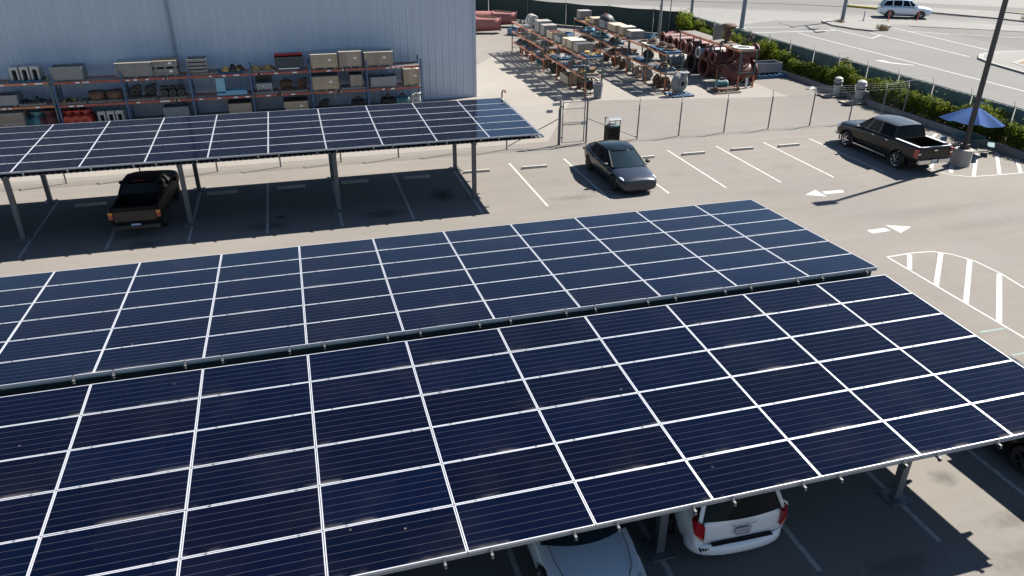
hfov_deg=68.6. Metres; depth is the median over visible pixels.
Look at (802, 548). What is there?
parking line
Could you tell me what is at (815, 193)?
direction arrow
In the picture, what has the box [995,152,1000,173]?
hatch stripe
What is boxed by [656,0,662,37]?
yard light pole
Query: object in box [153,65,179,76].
wooden crate
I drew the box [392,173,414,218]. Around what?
parking line
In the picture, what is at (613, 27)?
wooden crate
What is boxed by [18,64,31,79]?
arched casting
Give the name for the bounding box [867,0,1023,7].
lane
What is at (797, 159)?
parking line
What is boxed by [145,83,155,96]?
pump casting
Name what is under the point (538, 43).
pallet
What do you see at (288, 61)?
open bin
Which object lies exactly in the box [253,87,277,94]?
pallet
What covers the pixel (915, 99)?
green shrub
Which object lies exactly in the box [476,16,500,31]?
discharge head
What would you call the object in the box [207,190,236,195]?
wheel stop
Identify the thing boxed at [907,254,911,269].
hatch stripe
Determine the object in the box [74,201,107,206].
wheel stop
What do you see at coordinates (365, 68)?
pallet rack
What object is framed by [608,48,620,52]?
loose castings
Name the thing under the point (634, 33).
wooden crate
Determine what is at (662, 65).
loose castings
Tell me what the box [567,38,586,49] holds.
wooden crate
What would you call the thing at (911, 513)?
parking line
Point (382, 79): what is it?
open bin
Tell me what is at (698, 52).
flanged pipe
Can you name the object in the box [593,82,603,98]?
rubbish bin
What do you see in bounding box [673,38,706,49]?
flanged pipe
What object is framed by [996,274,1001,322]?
hatch stripe
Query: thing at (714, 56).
flanged pipe
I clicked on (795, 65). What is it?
green shrub
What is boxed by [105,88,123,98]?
rusty drum
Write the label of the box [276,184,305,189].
wheel stop
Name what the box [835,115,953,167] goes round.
crew cab pickup
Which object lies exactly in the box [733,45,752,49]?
ring flange
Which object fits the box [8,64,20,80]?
arched casting
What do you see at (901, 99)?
green shrub
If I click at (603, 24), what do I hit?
open bin
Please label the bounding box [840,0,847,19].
traffic signal pole
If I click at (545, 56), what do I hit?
pallet rack
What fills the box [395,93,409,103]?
motor casting
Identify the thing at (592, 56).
pallet
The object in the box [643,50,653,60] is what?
motor casting
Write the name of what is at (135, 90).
pump casting
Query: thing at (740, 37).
green shrub
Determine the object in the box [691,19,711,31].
green shrub
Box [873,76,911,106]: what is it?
green shrub
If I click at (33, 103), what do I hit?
pallet
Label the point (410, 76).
wooden crate
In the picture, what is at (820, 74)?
green shrub
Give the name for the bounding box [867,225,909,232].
direction arrow
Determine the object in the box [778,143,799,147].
wheel stop
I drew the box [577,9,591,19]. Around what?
wooden crate
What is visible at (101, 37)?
warehouse
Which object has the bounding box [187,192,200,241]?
parking line
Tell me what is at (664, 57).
flanged pipe
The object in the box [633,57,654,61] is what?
pallet
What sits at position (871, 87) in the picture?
green shrub
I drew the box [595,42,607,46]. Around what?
loose castings
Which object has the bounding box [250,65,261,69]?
hub disc
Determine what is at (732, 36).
green shrub
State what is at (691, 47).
flanged pipe
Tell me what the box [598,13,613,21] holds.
dome cover
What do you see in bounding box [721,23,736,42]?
bell fitting
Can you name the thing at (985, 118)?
umbrella
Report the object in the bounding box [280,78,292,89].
motor casting
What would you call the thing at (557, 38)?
open bin
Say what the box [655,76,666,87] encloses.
ground casting
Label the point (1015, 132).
green shrub
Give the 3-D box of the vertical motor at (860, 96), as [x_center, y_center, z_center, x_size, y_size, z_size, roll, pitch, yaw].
[21.616,-12.197,46.331,0.875,1.330,0.670,-7,28,-14]
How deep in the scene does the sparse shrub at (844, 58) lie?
48.70 m
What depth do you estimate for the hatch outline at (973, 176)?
34.58 m
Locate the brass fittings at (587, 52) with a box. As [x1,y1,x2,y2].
[584,50,600,55]
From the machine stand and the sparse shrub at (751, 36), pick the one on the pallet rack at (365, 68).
the machine stand
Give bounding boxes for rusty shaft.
[716,86,739,91]
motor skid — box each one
[817,93,845,98]
[838,100,866,105]
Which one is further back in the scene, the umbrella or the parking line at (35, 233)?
the umbrella
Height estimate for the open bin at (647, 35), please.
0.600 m
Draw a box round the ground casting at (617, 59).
[611,53,621,64]
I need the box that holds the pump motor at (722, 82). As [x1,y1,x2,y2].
[715,77,728,86]
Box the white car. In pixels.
[527,523,645,575]
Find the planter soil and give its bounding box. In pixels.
[795,73,1021,150]
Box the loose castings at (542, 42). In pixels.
[540,39,552,44]
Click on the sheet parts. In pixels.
(562, 55)
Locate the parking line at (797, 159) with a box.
[763,142,832,176]
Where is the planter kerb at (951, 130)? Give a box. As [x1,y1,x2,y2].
[781,70,1023,158]
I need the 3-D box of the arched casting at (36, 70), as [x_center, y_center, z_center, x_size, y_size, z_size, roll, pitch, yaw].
[-24.747,-11.266,39.033,0.400,0.660,0.800,-7,28,-14]
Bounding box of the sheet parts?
[556,53,567,57]
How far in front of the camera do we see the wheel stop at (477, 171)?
34.23 m
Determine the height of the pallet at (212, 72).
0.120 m
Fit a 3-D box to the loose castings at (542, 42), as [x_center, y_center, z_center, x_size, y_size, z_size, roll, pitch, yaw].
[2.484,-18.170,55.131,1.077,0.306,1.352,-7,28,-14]
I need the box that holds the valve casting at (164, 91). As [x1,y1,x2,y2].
[160,85,168,96]
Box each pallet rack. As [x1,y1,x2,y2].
[0,74,64,123]
[49,55,422,123]
[511,20,603,96]
[573,17,683,92]
[679,30,757,87]
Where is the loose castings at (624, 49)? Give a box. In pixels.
[620,47,636,52]
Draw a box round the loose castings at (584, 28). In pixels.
[581,26,594,30]
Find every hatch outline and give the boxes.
[887,251,1023,337]
[921,165,1023,176]
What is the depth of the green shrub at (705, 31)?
63.72 m
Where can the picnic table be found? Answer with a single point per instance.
(974, 136)
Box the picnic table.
[940,131,994,151]
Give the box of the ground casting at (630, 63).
[625,58,633,71]
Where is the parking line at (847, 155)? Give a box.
[808,138,883,171]
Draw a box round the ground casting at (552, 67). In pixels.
[549,62,556,73]
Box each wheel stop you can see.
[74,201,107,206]
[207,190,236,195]
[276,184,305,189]
[341,179,368,183]
[404,174,430,179]
[463,169,489,173]
[522,164,546,169]
[641,155,654,158]
[682,151,704,155]
[731,147,753,150]
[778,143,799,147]
[825,140,840,143]
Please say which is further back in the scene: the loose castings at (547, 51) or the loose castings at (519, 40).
the loose castings at (519, 40)
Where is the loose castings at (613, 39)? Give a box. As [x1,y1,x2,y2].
[609,37,622,42]
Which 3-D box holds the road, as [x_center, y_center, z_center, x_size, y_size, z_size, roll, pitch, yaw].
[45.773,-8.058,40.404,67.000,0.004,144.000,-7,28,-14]
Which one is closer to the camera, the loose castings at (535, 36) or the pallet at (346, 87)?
the pallet at (346, 87)
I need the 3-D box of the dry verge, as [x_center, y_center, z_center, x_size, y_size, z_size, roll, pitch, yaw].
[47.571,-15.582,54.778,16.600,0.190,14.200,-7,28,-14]
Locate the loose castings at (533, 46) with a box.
[526,42,537,48]
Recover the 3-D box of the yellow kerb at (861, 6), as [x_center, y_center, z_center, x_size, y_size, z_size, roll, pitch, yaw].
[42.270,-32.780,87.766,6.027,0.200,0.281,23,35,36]
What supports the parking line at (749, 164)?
on the parking lot
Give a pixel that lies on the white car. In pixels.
(609, 551)
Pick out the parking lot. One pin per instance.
(966, 507)
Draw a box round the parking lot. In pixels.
[0,31,1023,575]
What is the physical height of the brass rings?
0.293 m
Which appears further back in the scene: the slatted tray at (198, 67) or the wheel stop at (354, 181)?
the slatted tray at (198, 67)
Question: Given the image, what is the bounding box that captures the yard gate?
[546,98,588,144]
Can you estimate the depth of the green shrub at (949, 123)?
41.26 m
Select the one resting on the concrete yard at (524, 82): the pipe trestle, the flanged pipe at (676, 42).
the pipe trestle
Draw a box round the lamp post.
[950,0,1008,167]
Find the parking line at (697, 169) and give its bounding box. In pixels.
[667,150,726,187]
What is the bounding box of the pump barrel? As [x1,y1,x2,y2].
[722,54,757,85]
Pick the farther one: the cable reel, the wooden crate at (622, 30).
the wooden crate at (622, 30)
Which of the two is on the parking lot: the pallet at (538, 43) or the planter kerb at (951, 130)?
the planter kerb at (951, 130)
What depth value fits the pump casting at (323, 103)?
43.65 m
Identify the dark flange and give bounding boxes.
[647,41,657,43]
[656,44,666,47]
[663,46,676,50]
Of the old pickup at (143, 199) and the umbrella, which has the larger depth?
the umbrella
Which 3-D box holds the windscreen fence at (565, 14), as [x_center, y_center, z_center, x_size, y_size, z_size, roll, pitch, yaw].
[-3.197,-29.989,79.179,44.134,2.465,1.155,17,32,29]
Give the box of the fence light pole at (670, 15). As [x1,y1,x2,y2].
[668,0,671,31]
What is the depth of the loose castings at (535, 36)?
57.26 m
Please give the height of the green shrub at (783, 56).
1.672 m
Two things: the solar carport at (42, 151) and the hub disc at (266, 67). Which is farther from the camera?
the hub disc at (266, 67)
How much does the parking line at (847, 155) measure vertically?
0.001 m
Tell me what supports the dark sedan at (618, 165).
on the parking lot
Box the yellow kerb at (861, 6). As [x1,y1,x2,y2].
[847,5,876,8]
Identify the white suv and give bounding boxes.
[877,0,931,18]
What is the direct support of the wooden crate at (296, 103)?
on the concrete yard at (524, 82)
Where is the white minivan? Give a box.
[667,490,787,554]
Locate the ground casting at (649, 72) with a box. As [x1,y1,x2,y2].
[641,66,652,80]
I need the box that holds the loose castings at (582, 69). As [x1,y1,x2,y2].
[578,65,595,72]
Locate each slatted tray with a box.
[186,56,206,61]
[186,60,207,65]
[187,63,207,68]
[189,67,207,72]
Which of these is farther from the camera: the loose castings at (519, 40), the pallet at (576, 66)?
the loose castings at (519, 40)
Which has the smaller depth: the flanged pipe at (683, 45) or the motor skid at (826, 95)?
the motor skid at (826, 95)
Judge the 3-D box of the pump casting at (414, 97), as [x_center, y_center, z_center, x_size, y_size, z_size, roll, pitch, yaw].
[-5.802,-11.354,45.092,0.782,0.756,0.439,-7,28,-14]
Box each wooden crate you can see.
[0,109,29,127]
[114,58,153,78]
[151,57,178,68]
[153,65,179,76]
[228,98,252,113]
[283,96,308,110]
[309,50,337,69]
[311,72,338,91]
[337,48,361,68]
[348,71,362,86]
[361,48,392,66]
[401,67,419,86]
[535,19,551,33]
[540,23,556,35]
[560,71,577,85]
[562,37,576,46]
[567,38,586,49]
[573,42,592,53]
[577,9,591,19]
[589,16,599,24]
[607,22,625,32]
[619,25,635,35]
[626,29,644,38]
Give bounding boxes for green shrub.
[674,8,694,31]
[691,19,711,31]
[699,25,712,35]
[724,29,742,43]
[734,34,748,44]
[738,38,748,45]
[748,40,767,60]
[757,36,780,60]
[765,46,781,60]
[777,49,800,72]
[787,57,809,75]
[800,59,817,79]
[812,63,831,83]
[822,65,844,86]
[833,60,860,91]
[847,70,875,93]
[866,75,885,102]
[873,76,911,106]
[888,85,921,111]
[905,90,927,116]
[919,90,958,123]
[938,103,961,128]
[953,100,982,130]
[965,98,1012,140]
[983,115,1019,145]
[1002,118,1023,150]
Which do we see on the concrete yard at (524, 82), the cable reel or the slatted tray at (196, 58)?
the cable reel
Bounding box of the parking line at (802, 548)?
[782,524,822,571]
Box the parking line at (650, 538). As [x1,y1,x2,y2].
[637,520,674,575]
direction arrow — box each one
[806,190,843,196]
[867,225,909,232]
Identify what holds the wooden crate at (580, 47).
on the pallet rack at (545, 56)
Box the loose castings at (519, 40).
[517,38,528,42]
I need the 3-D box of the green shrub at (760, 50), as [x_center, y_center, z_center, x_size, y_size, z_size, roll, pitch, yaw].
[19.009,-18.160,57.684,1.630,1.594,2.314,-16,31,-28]
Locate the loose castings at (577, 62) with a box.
[567,60,581,65]
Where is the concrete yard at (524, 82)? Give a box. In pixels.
[0,50,788,182]
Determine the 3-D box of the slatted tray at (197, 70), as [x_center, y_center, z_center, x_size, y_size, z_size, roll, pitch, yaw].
[-17.213,-11.967,41.104,1.010,0.170,0.940,-7,28,-14]
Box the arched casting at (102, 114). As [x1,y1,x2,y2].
[97,109,107,121]
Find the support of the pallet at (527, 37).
on the pallet rack at (545, 56)
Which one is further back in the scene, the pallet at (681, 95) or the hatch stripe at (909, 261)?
the pallet at (681, 95)
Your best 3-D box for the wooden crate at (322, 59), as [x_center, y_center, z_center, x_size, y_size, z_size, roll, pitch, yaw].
[-10.722,-12.967,42.676,1.490,0.841,1.090,-7,28,-14]
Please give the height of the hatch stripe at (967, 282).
0.001 m
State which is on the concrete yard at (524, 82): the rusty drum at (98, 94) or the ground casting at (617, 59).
the ground casting at (617, 59)
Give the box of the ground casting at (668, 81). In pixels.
[663,77,672,91]
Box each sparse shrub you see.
[743,27,753,43]
[842,53,851,67]
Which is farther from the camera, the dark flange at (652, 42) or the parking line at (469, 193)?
the dark flange at (652, 42)
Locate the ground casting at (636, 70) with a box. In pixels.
[631,65,641,74]
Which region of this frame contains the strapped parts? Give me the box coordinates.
[63,97,82,101]
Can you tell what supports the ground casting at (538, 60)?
on the concrete yard at (524, 82)
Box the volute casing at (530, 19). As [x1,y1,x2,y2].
[523,14,537,27]
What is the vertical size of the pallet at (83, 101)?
0.120 m
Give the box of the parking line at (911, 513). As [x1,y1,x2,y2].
[865,471,941,541]
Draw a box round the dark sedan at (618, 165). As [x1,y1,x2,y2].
[584,139,656,191]
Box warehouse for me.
[0,0,476,118]
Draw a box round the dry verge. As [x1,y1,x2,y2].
[1011,59,1023,65]
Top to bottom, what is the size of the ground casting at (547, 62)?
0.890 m
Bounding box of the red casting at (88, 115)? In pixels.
[78,107,96,122]
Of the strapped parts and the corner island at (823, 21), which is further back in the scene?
the corner island at (823, 21)
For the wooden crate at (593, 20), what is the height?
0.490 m
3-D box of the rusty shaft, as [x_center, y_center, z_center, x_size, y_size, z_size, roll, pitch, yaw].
[14.009,-12.910,48.662,1.600,0.280,0.276,-8,29,-16]
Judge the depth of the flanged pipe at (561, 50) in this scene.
60.28 m
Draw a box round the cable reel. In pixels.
[577,77,597,93]
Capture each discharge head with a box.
[476,10,516,24]
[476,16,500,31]
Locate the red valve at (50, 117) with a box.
[38,108,63,124]
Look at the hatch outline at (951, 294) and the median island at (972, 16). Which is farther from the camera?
the median island at (972, 16)
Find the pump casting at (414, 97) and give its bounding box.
[409,92,420,102]
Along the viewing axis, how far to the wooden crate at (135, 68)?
39.82 m
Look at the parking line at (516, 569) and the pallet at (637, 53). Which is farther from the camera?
the pallet at (637, 53)
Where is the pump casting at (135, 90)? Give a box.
[129,84,141,96]
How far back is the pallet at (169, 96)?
41.00 m
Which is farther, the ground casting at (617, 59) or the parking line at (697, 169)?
the ground casting at (617, 59)
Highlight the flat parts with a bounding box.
[23,96,44,102]
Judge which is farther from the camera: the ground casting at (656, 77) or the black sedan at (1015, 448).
the ground casting at (656, 77)
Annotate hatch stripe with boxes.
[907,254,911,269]
[933,252,942,285]
[949,149,953,172]
[963,259,971,303]
[972,153,977,176]
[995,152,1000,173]
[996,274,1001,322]
[1015,159,1022,172]
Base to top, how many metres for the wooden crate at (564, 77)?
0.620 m
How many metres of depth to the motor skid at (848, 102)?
46.26 m
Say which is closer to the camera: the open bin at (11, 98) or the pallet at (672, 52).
the open bin at (11, 98)
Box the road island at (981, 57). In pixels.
[978,51,1023,73]
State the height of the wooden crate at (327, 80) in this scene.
0.822 m
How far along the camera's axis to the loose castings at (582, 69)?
47.62 m
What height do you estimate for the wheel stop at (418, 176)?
0.110 m
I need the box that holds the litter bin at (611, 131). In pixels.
[604,116,621,139]
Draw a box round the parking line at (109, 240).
[104,225,116,249]
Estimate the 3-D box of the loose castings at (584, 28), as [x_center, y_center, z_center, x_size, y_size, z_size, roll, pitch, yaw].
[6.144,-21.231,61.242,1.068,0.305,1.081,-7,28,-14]
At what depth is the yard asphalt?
72.11 m
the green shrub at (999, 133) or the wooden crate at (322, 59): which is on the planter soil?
the green shrub at (999, 133)
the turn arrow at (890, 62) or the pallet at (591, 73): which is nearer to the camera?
the pallet at (591, 73)
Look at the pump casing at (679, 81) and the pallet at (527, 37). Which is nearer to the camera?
the pump casing at (679, 81)
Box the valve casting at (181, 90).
[177,85,185,95]
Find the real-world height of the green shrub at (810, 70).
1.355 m
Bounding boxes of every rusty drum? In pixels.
[88,89,106,99]
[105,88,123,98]
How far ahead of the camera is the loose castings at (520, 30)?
59.69 m
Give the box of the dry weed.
[876,24,889,30]
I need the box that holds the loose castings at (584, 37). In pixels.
[578,35,593,39]
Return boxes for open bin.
[0,91,22,106]
[49,63,87,81]
[163,102,191,117]
[274,52,303,70]
[368,73,396,87]
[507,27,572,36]
[547,30,564,39]
[554,35,569,43]
[599,20,616,28]
[643,32,655,40]
[757,60,782,73]
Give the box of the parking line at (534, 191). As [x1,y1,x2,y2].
[508,163,547,205]
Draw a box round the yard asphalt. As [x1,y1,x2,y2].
[476,7,599,35]
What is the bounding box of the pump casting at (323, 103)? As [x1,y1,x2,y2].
[319,98,329,107]
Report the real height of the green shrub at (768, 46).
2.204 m
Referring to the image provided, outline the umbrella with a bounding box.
[939,107,1004,127]
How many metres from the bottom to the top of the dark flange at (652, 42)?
0.220 m
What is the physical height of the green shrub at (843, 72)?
2.100 m
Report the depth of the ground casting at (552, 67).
53.73 m
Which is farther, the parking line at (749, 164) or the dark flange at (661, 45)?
the dark flange at (661, 45)
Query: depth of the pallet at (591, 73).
47.48 m
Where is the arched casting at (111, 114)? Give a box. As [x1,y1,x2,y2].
[106,108,116,120]
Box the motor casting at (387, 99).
[381,94,395,104]
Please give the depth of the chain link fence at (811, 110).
40.50 m
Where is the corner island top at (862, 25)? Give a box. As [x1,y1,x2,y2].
[826,19,888,29]
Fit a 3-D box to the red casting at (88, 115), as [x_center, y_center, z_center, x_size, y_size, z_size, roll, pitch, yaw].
[-23.007,-9.267,40.639,0.810,0.891,1.080,-7,28,-14]
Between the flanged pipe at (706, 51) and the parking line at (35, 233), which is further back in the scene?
the flanged pipe at (706, 51)
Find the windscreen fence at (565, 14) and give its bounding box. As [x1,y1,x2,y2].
[475,0,681,32]
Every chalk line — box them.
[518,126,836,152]
[638,133,835,149]
[979,328,1004,332]
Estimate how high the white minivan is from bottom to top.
1.748 m
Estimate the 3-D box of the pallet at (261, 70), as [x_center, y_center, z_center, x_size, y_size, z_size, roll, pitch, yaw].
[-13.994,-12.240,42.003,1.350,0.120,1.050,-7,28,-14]
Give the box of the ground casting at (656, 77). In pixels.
[652,73,659,84]
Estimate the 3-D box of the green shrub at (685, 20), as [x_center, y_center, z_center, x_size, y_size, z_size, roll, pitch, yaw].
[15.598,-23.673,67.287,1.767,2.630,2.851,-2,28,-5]
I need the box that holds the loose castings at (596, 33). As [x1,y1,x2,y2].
[592,31,608,36]
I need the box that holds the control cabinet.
[255,75,272,91]
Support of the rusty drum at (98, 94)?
on the pallet at (98, 101)
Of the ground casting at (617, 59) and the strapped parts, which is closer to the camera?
the strapped parts
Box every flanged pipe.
[555,45,569,53]
[659,32,687,42]
[661,53,686,62]
[665,55,686,65]
[667,35,696,44]
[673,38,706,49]
[680,40,715,52]
[686,42,723,55]
[686,51,698,71]
[695,47,726,57]
[698,56,731,76]
[703,48,725,60]
[709,50,737,63]
[726,43,759,60]
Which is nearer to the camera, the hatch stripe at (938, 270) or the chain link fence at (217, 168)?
the hatch stripe at (938, 270)
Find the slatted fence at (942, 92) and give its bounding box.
[689,16,1023,148]
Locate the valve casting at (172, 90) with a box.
[168,85,177,95]
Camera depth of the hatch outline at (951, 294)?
25.05 m
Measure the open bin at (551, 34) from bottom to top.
0.552 m
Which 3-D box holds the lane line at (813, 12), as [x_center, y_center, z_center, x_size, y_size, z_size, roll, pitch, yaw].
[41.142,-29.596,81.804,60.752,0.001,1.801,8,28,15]
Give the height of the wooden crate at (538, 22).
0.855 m
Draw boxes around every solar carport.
[0,90,544,242]
[0,199,1023,575]
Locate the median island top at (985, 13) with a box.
[851,4,1023,20]
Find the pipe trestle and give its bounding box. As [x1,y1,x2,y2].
[678,49,735,79]
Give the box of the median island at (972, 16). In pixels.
[848,4,1023,21]
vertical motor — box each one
[831,76,845,95]
[854,80,869,102]
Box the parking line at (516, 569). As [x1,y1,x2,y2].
[506,548,521,575]
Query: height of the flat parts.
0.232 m
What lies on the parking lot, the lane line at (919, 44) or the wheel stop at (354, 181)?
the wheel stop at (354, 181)
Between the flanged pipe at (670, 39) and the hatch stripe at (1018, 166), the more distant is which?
the flanged pipe at (670, 39)
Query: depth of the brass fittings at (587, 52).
47.06 m
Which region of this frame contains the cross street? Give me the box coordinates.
[663,0,1023,17]
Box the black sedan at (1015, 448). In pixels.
[1000,354,1023,474]
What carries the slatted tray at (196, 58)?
on the slatted tray at (195, 63)
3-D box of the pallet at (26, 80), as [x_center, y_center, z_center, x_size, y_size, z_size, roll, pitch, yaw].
[-25.211,-10.861,39.095,1.450,0.120,1.050,-7,28,-14]
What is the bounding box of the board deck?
[682,30,754,50]
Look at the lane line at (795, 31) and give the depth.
72.03 m
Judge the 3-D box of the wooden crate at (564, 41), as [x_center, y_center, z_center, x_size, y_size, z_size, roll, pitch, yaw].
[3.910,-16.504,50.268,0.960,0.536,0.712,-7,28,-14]
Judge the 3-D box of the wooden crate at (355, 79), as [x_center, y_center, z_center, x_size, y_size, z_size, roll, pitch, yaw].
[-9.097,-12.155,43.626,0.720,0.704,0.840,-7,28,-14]
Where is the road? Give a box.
[488,0,1023,121]
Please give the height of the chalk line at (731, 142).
0.001 m
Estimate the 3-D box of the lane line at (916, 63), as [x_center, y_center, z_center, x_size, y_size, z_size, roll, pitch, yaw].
[35.517,-10.778,45.466,0.210,0.001,60.700,-7,28,-14]
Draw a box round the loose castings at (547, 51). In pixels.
[538,49,553,54]
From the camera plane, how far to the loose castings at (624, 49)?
53.96 m
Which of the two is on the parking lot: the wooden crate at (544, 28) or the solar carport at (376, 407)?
the solar carport at (376, 407)
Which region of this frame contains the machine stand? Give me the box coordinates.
[214,77,247,95]
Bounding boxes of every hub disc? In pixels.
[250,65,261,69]
[262,65,273,69]
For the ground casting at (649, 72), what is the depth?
51.83 m
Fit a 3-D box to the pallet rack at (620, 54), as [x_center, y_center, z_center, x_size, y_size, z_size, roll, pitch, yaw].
[8.075,-17.666,55.643,1.240,2.450,17.280,-7,28,-14]
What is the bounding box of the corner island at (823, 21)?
[821,19,890,31]
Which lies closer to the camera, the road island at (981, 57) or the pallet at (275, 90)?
the pallet at (275, 90)
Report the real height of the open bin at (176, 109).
0.820 m
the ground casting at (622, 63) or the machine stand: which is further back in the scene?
the ground casting at (622, 63)
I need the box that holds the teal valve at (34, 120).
[26,109,43,125]
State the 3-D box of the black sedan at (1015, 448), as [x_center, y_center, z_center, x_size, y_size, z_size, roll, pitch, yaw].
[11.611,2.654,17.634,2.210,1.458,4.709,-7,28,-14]
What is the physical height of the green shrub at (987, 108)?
2.136 m
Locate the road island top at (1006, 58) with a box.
[984,51,1023,70]
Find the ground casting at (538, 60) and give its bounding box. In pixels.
[536,57,541,64]
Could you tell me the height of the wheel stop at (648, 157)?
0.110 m
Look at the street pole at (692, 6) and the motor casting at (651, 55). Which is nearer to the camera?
the motor casting at (651, 55)
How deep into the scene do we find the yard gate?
37.76 m
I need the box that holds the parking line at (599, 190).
[564,158,609,198]
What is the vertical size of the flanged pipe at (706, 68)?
1.440 m
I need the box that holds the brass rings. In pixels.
[221,64,243,71]
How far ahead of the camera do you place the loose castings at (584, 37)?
61.38 m
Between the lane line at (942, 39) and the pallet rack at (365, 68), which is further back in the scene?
the lane line at (942, 39)
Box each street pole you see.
[690,0,693,14]
[738,0,747,29]
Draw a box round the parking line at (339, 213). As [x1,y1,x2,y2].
[331,181,343,225]
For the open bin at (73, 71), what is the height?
0.720 m
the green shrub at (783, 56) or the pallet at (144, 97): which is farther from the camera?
the green shrub at (783, 56)
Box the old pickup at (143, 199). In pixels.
[107,170,180,230]
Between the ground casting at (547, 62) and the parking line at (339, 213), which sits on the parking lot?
the parking line at (339, 213)
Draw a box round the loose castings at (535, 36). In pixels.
[525,33,540,37]
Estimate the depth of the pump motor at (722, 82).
48.81 m
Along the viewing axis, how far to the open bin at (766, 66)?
52.82 m
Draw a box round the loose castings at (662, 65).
[658,62,673,69]
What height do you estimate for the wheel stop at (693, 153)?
0.110 m
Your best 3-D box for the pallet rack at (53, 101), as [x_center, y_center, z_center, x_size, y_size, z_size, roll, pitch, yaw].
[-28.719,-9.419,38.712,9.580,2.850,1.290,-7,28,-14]
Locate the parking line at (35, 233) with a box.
[17,200,59,257]
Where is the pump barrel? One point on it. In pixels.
(730, 72)
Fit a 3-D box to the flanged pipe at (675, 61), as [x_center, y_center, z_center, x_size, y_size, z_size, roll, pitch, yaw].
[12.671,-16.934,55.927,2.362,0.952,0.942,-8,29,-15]
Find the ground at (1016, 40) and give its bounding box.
[488,0,1023,48]
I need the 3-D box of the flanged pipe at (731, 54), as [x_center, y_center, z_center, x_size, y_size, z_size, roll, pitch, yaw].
[15.708,-16.050,51.035,2.062,1.064,1.053,-9,29,-17]
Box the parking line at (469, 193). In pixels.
[454,171,482,212]
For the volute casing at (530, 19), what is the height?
0.940 m
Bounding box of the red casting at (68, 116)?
[61,108,75,123]
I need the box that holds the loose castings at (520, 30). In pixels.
[516,27,528,32]
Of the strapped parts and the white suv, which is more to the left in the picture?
the strapped parts
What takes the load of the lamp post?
on the parking lot
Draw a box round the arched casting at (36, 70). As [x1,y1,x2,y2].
[29,63,43,79]
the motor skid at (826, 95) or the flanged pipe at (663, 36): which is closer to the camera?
the motor skid at (826, 95)
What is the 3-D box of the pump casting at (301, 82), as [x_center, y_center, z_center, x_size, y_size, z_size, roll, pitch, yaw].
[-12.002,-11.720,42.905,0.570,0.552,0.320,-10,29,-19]
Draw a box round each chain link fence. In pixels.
[0,104,559,187]
[585,77,927,142]
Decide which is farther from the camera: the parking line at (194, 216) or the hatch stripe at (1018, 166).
the hatch stripe at (1018, 166)
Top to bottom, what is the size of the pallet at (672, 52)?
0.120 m
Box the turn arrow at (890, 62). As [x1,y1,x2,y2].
[876,60,908,64]
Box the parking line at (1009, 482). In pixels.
[967,449,1023,495]
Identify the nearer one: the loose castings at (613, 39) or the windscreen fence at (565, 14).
the loose castings at (613, 39)
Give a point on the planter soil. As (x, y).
(928, 118)
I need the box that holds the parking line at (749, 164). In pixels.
[716,146,780,181]
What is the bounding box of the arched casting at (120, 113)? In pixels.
[115,108,126,120]
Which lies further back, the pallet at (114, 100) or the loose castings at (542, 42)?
the loose castings at (542, 42)
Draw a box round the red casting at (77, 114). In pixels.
[70,108,83,122]
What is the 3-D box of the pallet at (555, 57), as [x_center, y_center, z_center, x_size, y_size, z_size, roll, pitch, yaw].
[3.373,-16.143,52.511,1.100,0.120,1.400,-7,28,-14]
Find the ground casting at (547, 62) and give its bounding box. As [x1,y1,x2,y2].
[541,56,551,68]
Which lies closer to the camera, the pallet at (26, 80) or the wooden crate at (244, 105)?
the pallet at (26, 80)
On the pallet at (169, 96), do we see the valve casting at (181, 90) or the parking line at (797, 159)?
the valve casting at (181, 90)
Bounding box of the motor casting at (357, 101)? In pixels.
[351,96,365,105]
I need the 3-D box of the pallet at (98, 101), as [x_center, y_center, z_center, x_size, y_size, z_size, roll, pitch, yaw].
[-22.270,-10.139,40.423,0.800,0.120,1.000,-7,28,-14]
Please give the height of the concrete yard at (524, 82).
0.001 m
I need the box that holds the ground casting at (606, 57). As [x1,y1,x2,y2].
[603,54,610,60]
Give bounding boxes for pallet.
[10,76,45,83]
[18,98,51,106]
[59,97,89,104]
[89,96,107,103]
[106,96,124,102]
[127,94,156,101]
[160,92,188,99]
[191,69,217,75]
[218,68,243,73]
[250,67,274,72]
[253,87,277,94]
[281,86,307,92]
[341,84,364,89]
[525,36,541,39]
[536,42,553,45]
[550,55,570,60]
[563,62,583,67]
[576,70,598,75]
[581,52,602,57]
[592,35,609,38]
[619,50,638,54]
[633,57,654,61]
[641,42,658,46]
[653,66,676,70]
[658,49,681,53]
[664,91,693,97]
[707,89,740,94]
[757,72,786,79]
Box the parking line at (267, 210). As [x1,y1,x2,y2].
[266,183,268,233]
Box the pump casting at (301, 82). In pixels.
[297,78,306,88]
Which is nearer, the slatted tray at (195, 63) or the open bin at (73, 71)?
the open bin at (73, 71)
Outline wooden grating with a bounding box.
[712,25,723,39]
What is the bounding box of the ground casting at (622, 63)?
[619,58,625,68]
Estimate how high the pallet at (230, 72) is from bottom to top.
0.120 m
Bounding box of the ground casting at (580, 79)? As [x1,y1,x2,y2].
[575,76,582,88]
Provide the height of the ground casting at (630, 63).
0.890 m
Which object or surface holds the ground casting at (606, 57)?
on the concrete yard at (524, 82)
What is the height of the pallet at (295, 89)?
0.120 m
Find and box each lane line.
[619,5,1021,23]
[757,30,833,32]
[800,33,1021,90]
[869,32,968,56]
[895,28,986,49]
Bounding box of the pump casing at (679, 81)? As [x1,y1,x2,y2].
[671,71,688,94]
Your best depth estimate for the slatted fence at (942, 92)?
46.12 m
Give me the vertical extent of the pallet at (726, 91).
0.120 m

